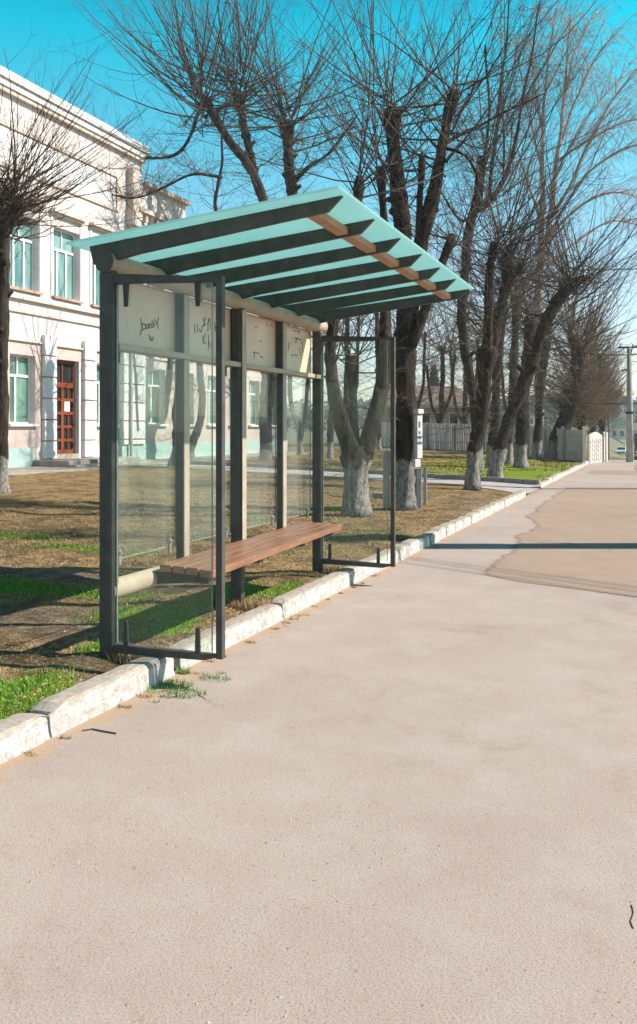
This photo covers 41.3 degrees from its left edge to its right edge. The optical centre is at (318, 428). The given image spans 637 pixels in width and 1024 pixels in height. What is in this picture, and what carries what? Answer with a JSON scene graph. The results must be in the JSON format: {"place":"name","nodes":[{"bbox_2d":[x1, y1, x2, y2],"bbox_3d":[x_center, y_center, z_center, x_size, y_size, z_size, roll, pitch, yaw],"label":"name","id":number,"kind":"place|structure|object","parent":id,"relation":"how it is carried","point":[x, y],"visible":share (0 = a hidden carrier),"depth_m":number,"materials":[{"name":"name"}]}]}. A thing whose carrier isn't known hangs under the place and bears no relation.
{"place":"outdoors","nodes":[
{"label":"outdoors","id":0,"kind":"place"},
{"bbox_2d":[8,451,335,474],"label":"house walk","id":1,"kind":"structure","parent":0,"point":[23,470],"depth_m":26.83,"materials":[{"name":"concrete"}]},
{"bbox_2d":[155,188,229,460],"bbox_3d":[-4.418,-3.894,31.979,5.795,10.703,4.038,0,0,22],"label":"pollarded tree","id":2,"kind":"object","parent":1,"relation":"on","point":[196,433],"visible":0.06,"depth_m":31.89,"materials":[{"name":"grey plant"}]},
{"bbox_2d":[0,502,468,717],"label":"green grass","id":3,"kind":"structure","parent":0,"point":[153,612],"depth_m":6.75,"materials":[{"name":"green plant"}]},
{"bbox_2d":[0,447,609,719],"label":"lawn","id":4,"kind":"structure","parent":0,"point":[37,490],"depth_m":10.62,"materials":[{"name":"plant"}]},
{"bbox_2d":[0,18,162,493],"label":"pollarded tree","id":5,"kind":"object","parent":4,"relation":"on","point":[14,209],"visible":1,"depth_m":17.41,"materials":[{"name":"brown plant"}]},
{"bbox_2d":[91,178,245,466],"bbox_3d":[-4.510,-3.676,28.294,5.026,10.252,4.690,0,0,13],"label":"pollarded tree","id":6,"kind":"object","parent":4,"relation":"on","point":[171,462],"visible":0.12,"depth_m":28.02,"materials":[{"name":"brown plant"}]},
{"bbox_2d":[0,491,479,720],"bbox_3d":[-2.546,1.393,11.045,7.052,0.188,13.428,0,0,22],"label":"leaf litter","id":7,"kind":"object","parent":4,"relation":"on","point":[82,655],"visible":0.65,"depth_m":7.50,"materials":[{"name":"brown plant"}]},
{"bbox_2d":[44,0,460,460],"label":"pollarded tree","id":8,"kind":"object","parent":4,"relation":"on","point":[237,104],"visible":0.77,"depth_m":33.90,"materials":[{"name":"brown plant"}]},
{"bbox_2d":[66,186,473,659],"bbox_3d":[-0.032,0.098,6.729,1.835,2.863,3.780,0,0,22],"label":"bus shelter","id":9,"kind":"object","parent":4,"relation":"on","point":[315,261],"visible":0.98,"depth_m":6.13,"materials":[{"name":"paint"}]},
{"bbox_2d":[303,323,376,458],"bbox_3d":[0.732,-4.325,36.512,6.844,11.451,4.563,0,0,3],"label":"pollarded tree","id":10,"kind":"object","parent":4,"relation":"on","point":[330,434],"visible":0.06,"depth_m":36.38,"materials":[{"name":"brown plant"}]},
{"bbox_2d":[373,492,382,498],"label":"concrete block","id":11,"kind":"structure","parent":4,"relation":"on","point":[379,494],"depth_m":15.80,"materials":[{"name":"grey concrete"}]},
{"bbox_2d":[160,0,596,517],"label":"pollarded tree","id":12,"kind":"object","parent":4,"relation":"on","point":[357,451],"visible":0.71,"depth_m":14.02,"materials":[{"name":"brown plant"}]},
{"bbox_2d":[383,451,389,507],"bbox_3d":[1.238,0.923,15.450,0.131,1.047,0.110,0,0,0],"label":"concrete post","id":13,"kind":"object","parent":4,"relation":"on","point":[384,481],"visible":0.98,"depth_m":15.40,"materials":[{"name":"grey concrete"}]},
{"bbox_2d":[350,218,436,449],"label":"pollarded tree","id":14,"kind":"object","parent":4,"relation":"on","point":[378,444],"visible":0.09,"depth_m":49.88,"materials":[{"name":"brown plant"}]},
{"bbox_2d":[247,456,581,480],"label":"grass","id":15,"kind":"structure","parent":4,"relation":"on","point":[463,469],"depth_m":31.63,"materials":[{"name":"green plant"}]},
{"bbox_2d":[416,468,421,508],"bbox_3d":[1.807,1.082,15.250,0.110,0.743,0.110,0,0,0],"label":"concrete post","id":16,"kind":"object","parent":4,"relation":"on","point":[419,487],"visible":0.9,"depth_m":15.20,"materials":[{"name":"grey concrete"}]},
{"bbox_2d":[423,466,426,504],"bbox_3d":[2.011,1.070,15.950,0.066,0.736,0.110,0,0,0],"label":"concrete post","id":17,"kind":"object","parent":4,"relation":"on","point":[424,485],"visible":1,"depth_m":15.90,"materials":[{"name":"grey concrete"}]},
{"bbox_2d":[255,0,620,510],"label":"pollarded tree","id":18,"kind":"object","parent":4,"relation":"on","point":[406,474],"visible":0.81,"depth_m":15.08,"materials":[{"name":"brown plant"}]},
{"bbox_2d":[412,409,423,466],"bbox_3d":[1.739,0.163,14.966,0.126,1.029,0.283,0,0,44],"label":"notice box","id":19,"kind":"object","parent":18,"relation":"attached to","point":[417,436],"visible":1,"depth_m":14.98,"materials":[{"name":"white metal"}]},
{"bbox_2d":[363,422,515,453],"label":"board fence","id":20,"kind":"object","parent":4,"relation":"on","point":[435,440],"visible":0.28,"depth_m":52.26,"materials":[{"name":"grey wood"}]},
{"bbox_2d":[407,141,587,467],"bbox_3d":[6.115,-4.560,31.530,7.562,12.201,8.100,0,0,2],"label":"pollarded tree","id":21,"kind":"object","parent":4,"relation":"on","point":[491,439],"visible":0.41,"depth_m":30.86,"materials":[{"name":"brown plant"}]},
{"bbox_2d":[364,54,635,490],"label":"pollarded tree","id":22,"kind":"object","parent":4,"relation":"on","point":[487,356],"visible":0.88,"depth_m":20.48,"materials":[{"name":"brown plant"}]},
{"bbox_2d":[377,0,636,471],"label":"pollarded tree","id":23,"kind":"object","parent":4,"relation":"on","point":[466,350],"visible":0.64,"depth_m":27.32,"materials":[{"name":"brown plant"}]},
{"bbox_2d":[428,132,600,464],"bbox_3d":[7.981,-4.999,34.696,7.913,13.064,7.690,0,0,22],"label":"pollarded tree","id":24,"kind":"object","parent":4,"relation":"on","point":[509,458],"visible":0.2,"depth_m":34.15,"materials":[{"name":"brown plant"}]},
{"bbox_2d":[437,179,636,468],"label":"pollarded tree","id":25,"kind":"object","parent":4,"relation":"on","point":[520,452],"visible":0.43,"depth_m":31.42,"materials":[{"name":"brown plant"}]},
{"bbox_2d":[443,220,636,459],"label":"pollarded tree","id":26,"kind":"object","parent":4,"relation":"on","point":[537,440],"visible":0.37,"depth_m":39.03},
{"bbox_2d":[453,108,636,476],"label":"pollarded tree","id":27,"kind":"object","parent":4,"relation":"on","point":[499,450],"visible":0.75,"depth_m":23.64,"materials":[{"name":"brown plant"}]},
{"bbox_2d":[469,0,636,425],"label":"birch tree","id":28,"kind":"object","parent":4,"relation":"on","point":[582,83],"visible":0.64,"depth_m":45.89,"materials":[{"name":"brown plant"}]},
{"bbox_2d":[527,426,585,461],"bbox_3d":[11.342,0.654,41.923,0.174,1.641,9.855,0,0,-4],"label":"board fence","id":29,"kind":"object","parent":4,"relation":"on","point":[571,445],"visible":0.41,"depth_m":39.39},
{"bbox_2d":[521,297,631,431],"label":"bare tree","id":30,"kind":"object","parent":4,"relation":"on","point":[584,418],"visible":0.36,"depth_m":46.62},
{"bbox_2d":[518,222,636,458],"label":"pollarded tree","id":31,"kind":"object","parent":4,"relation":"on","point":[565,420],"visible":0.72,"depth_m":40.65,"materials":[{"name":"brown plant"}]},
{"bbox_2d":[547,279,636,433],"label":"bare tree","id":32,"kind":"object","parent":4,"relation":"on","point":[616,382],"visible":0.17,"depth_m":52.59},
{"bbox_2d":[0,460,636,1023],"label":"pavement","id":33,"kind":"structure","parent":0,"point":[456,940],"depth_m":3.32,"materials":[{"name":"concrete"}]},
{"bbox_2d":[82,728,116,733],"bbox_3d":[-1.116,1.546,4.331,0.191,0.007,0.038,0,0,13],"label":"fallen twig","id":34,"kind":"object","parent":33,"relation":"on","point":[99,730],"visible":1,"depth_m":4.33,"materials":[{"name":"brown wood"}]},
{"bbox_2d":[146,666,231,698],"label":"kerbside weeds","id":35,"kind":"object","parent":33,"relation":"on","point":[175,691],"visible":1,"depth_m":5.08,"materials":[{"name":"green plant"}]},
{"bbox_2d":[25,564,380,755],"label":"dry kerbside stems","id":36,"kind":"object","parent":33,"relation":"on","point":[247,604],"visible":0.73,"depth_m":6.16,"materials":[{"name":"plant"}]},
{"bbox_2d":[0,490,525,764],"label":"kerb","id":37,"kind":"structure","parent":33,"relation":"on","point":[54,715],"depth_m":5.19,"materials":[{"name":"white concrete"}]},
{"bbox_2d":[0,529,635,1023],"bbox_3d":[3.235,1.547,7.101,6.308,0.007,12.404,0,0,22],"label":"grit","id":38,"kind":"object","parent":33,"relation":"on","point":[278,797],"visible":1,"depth_m":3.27,"materials":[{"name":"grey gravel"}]},
{"bbox_2d":[482,487,636,596],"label":"pavement patch","id":39,"kind":"object","parent":33,"relation":"on","point":[591,532],"visible":1,"depth_m":11.21,"materials":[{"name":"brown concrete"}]},
{"bbox_2d":[587,431,607,463],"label":"concrete gate","id":40,"kind":"structure","parent":33,"relation":"on","point":[597,447],"depth_m":38.31,"materials":[{"name":"concrete"}]},
{"bbox_2d":[590,471,636,474],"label":"pavement patch","id":41,"kind":"object","parent":33,"relation":"on","point":[618,472],"visible":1,"depth_m":29.98,"materials":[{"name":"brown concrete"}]},
{"bbox_2d":[0,0,636,408],"label":"sky","id":42,"kind":"structure","parent":0,"point":[16,26],"materials":[{"name":"blue"}]},
{"bbox_2d":[288,443,384,450],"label":"lawn","id":43,"kind":"structure","parent":0,"point":[292,446],"depth_m":61.46,"materials":[{"name":"plant"}]},
{"bbox_2d":[0,65,287,467],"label":"school house","id":44,"kind":"structure","parent":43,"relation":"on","point":[54,394],"depth_m":29.84,"materials":[{"name":"white paint"}]},
{"bbox_2d":[9,354,39,425],"bbox_3d":[-9.587,-1.230,27.236,0.410,2.300,1.330,0,0,22],"label":"window","id":45,"kind":"structure","parent":44,"relation":"in","point":[20,383],"depth_m":27.45,"materials":[{"name":"clear glass"}]},
{"bbox_2d":[9,218,43,295],"bbox_3d":[-9.562,-5.640,27.296,0.410,2.460,1.560,0,0,22],"label":"window","id":46,"kind":"structure","parent":44,"relation":"in","point":[21,273],"depth_m":27.53,"materials":[{"name":"clear glass"}]},
{"bbox_2d":[56,361,74,453],"bbox_3d":[-8.876,-0.745,29.316,0.135,3.210,1.280,0,0,22],"label":"door","id":47,"kind":"structure","parent":44,"relation":"in","point":[65,370],"depth_m":29.50,"materials":[{"name":"brown wood"}]},
{"bbox_2d":[51,228,83,303],"bbox_3d":[-8.771,-5.640,29.263,0.410,2.460,1.560,0,0,22],"label":"window","id":48,"kind":"structure","parent":44,"relation":"in","point":[63,254],"depth_m":29.47,"materials":[{"name":"clear glass"}]},
{"bbox_2d":[90,261,99,307],"bbox_3d":[-7.986,-5.640,31.211,0.410,2.460,1.560,0,0,22],"label":"window","id":49,"kind":"structure","parent":44,"relation":"in","point":[95,272],"depth_m":31.02,"materials":[{"name":"white glass"}]},
{"bbox_2d":[96,364,118,426],"bbox_3d":[-7.941,-1.230,31.322,0.410,2.300,1.340,0,0,22],"label":"window","id":50,"kind":"structure","parent":44,"relation":"in","point":[97,380],"depth_m":31.26,"materials":[{"name":"white glass"}]},
{"bbox_2d":[147,369,168,425],"bbox_3d":[-6.659,-1.270,34.509,0.410,2.320,1.410,0,0,22],"label":"window","id":51,"kind":"structure","parent":44,"relation":"in","point":[154,376],"depth_m":34.79,"materials":[{"name":"white glass"}]},
{"bbox_2d":[207,376,215,425],"bbox_3d":[-4.871,-1.270,38.948,0.410,2.320,1.340,0,0,22],"label":"window","id":52,"kind":"structure","parent":44,"relation":"in","point":[209,377],"depth_m":39.22,"materials":[{"name":"white glass"}]},
{"bbox_2d":[228,378,229,426],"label":"window","id":53,"kind":"structure","parent":44,"relation":"in","point":[229,378],"depth_m":40.80,"materials":[{"name":"white glass"}]},
{"bbox_2d":[248,381,258,426],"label":"window","id":54,"kind":"structure","parent":44,"relation":"in","point":[252,390],"depth_m":43.18,"materials":[{"name":"white glass"}]},
{"bbox_2d":[276,324,338,454],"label":"pollarded tree","id":55,"kind":"object","parent":43,"relation":"on","point":[300,427],"visible":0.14,"depth_m":40.90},
{"bbox_2d":[302,310,395,417],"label":"bare tree","id":56,"kind":"object","parent":43,"relation":"on","point":[346,396],"visible":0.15,"depth_m":61.89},
{"bbox_2d":[362,386,470,446],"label":"pink house","id":57,"kind":"structure","parent":43,"relation":"on","point":[428,419],"depth_m":72.00,"materials":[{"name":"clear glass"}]},
{"bbox_2d":[421,412,430,422],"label":"window","id":58,"kind":"structure","parent":57,"relation":"in","point":[424,419],"depth_m":71.94,"materials":[{"name":"grey glass"}]},
{"bbox_2d":[449,412,458,426],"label":"window","id":59,"kind":"structure","parent":57,"relation":"in","point":[450,421],"depth_m":71.94,"materials":[{"name":"grey glass"}]},
{"bbox_2d":[147,464,541,493],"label":"path","id":60,"kind":"structure","parent":0,"point":[514,487],"depth_m":23.76,"materials":[{"name":"grey concrete"}]},
{"bbox_2d":[190,461,539,484],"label":"path kerb","id":61,"kind":"structure","parent":60,"relation":"on","point":[482,478],"depth_m":24.63,"materials":[{"name":"grey concrete"}]},
{"bbox_2d":[287,409,633,494],"bbox_3d":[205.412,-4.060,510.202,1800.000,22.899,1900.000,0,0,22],"label":"ground","id":62,"kind":"structure","parent":0,"point":[292,438],"depth_m":205.77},
{"bbox_2d":[360,298,482,416],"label":"bare tree","id":63,"kind":"object","parent":62,"relation":"on","point":[423,380],"visible":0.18,"depth_m":63.87,"materials":[{"name":"brown plant"}]},
{"bbox_2d":[429,365,439,385],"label":"spruce tree","id":64,"kind":"object","parent":62,"relation":"on","point":[433,379],"visible":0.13,"depth_m":83.69,"materials":[{"name":"green plant"}]},
{"bbox_2d":[395,288,482,422],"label":"bare tree","id":65,"kind":"object","parent":62,"relation":"on","point":[442,414],"visible":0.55,"depth_m":65.87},
{"bbox_2d":[391,264,508,423],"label":"bare tree","id":66,"kind":"object","parent":62,"relation":"on","point":[464,417],"visible":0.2,"depth_m":69.87,"materials":[{"name":"brown plant"}]},
{"bbox_2d":[287,390,636,430],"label":"hill woodland","id":67,"kind":"object","parent":62,"relation":"on","point":[299,410],"visible":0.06,"depth_m":338.93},
{"bbox_2d":[448,243,573,424],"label":"bare tree","id":68,"kind":"object","parent":62,"relation":"on","point":[502,378],"visible":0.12,"depth_m":63.91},
{"bbox_2d":[539,460,588,488],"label":"kerb","id":69,"kind":"structure","parent":62,"relation":"on","point":[550,479],"depth_m":26.80,"materials":[{"name":"white concrete"}]},
{"bbox_2d":[529,338,636,445],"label":"bare tree","id":70,"kind":"object","parent":62,"relation":"on","point":[602,428],"visible":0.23,"depth_m":59.49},
{"bbox_2d":[599,419,625,439],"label":"house","id":71,"kind":"structure","parent":62,"relation":"on","point":[621,434],"depth_m":237.05,"materials":[{"name":"white paint"}]},
{"bbox_2d":[608,369,625,459],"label":"street lamp","id":72,"kind":"object","parent":62,"relation":"on","point":[609,434],"visible":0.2,"depth_m":59.93,"materials":[{"name":"grey metal"}]},
{"bbox_2d":[616,447,625,454],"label":"parked car","id":73,"kind":"object","parent":62,"relation":"on","point":[620,450],"visible":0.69,"depth_m":148.48,"materials":[{"name":"blue paint"}]},
{"bbox_2d":[615,413,635,420],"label":"house","id":74,"kind":"structure","parent":62,"relation":"on","point":[623,414],"depth_m":298.45,"materials":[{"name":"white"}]},
{"bbox_2d":[618,344,636,461],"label":"utility pole","id":75,"kind":"object","parent":62,"relation":"on","point":[629,433],"visible":0.87,"depth_m":39.49,"materials":[{"name":"grey concrete"}]},
{"bbox_2d":[633,423,636,442],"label":"house","id":76,"kind":"structure","parent":62,"relation":"on","point":[634,428],"depth_m":267.25,"materials":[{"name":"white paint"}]},
{"bbox_2d":[634,433,636,459],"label":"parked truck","id":77,"kind":"object","parent":62,"relation":"on","point":[635,446],"visible":0.95,"depth_m":89.31,"materials":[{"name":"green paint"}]},
{"bbox_2d":[584,403,636,403],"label":"overhead wire","id":78,"kind":"object","parent":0,"point":[610,403],"visible":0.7,"depth_m":44.50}
]}

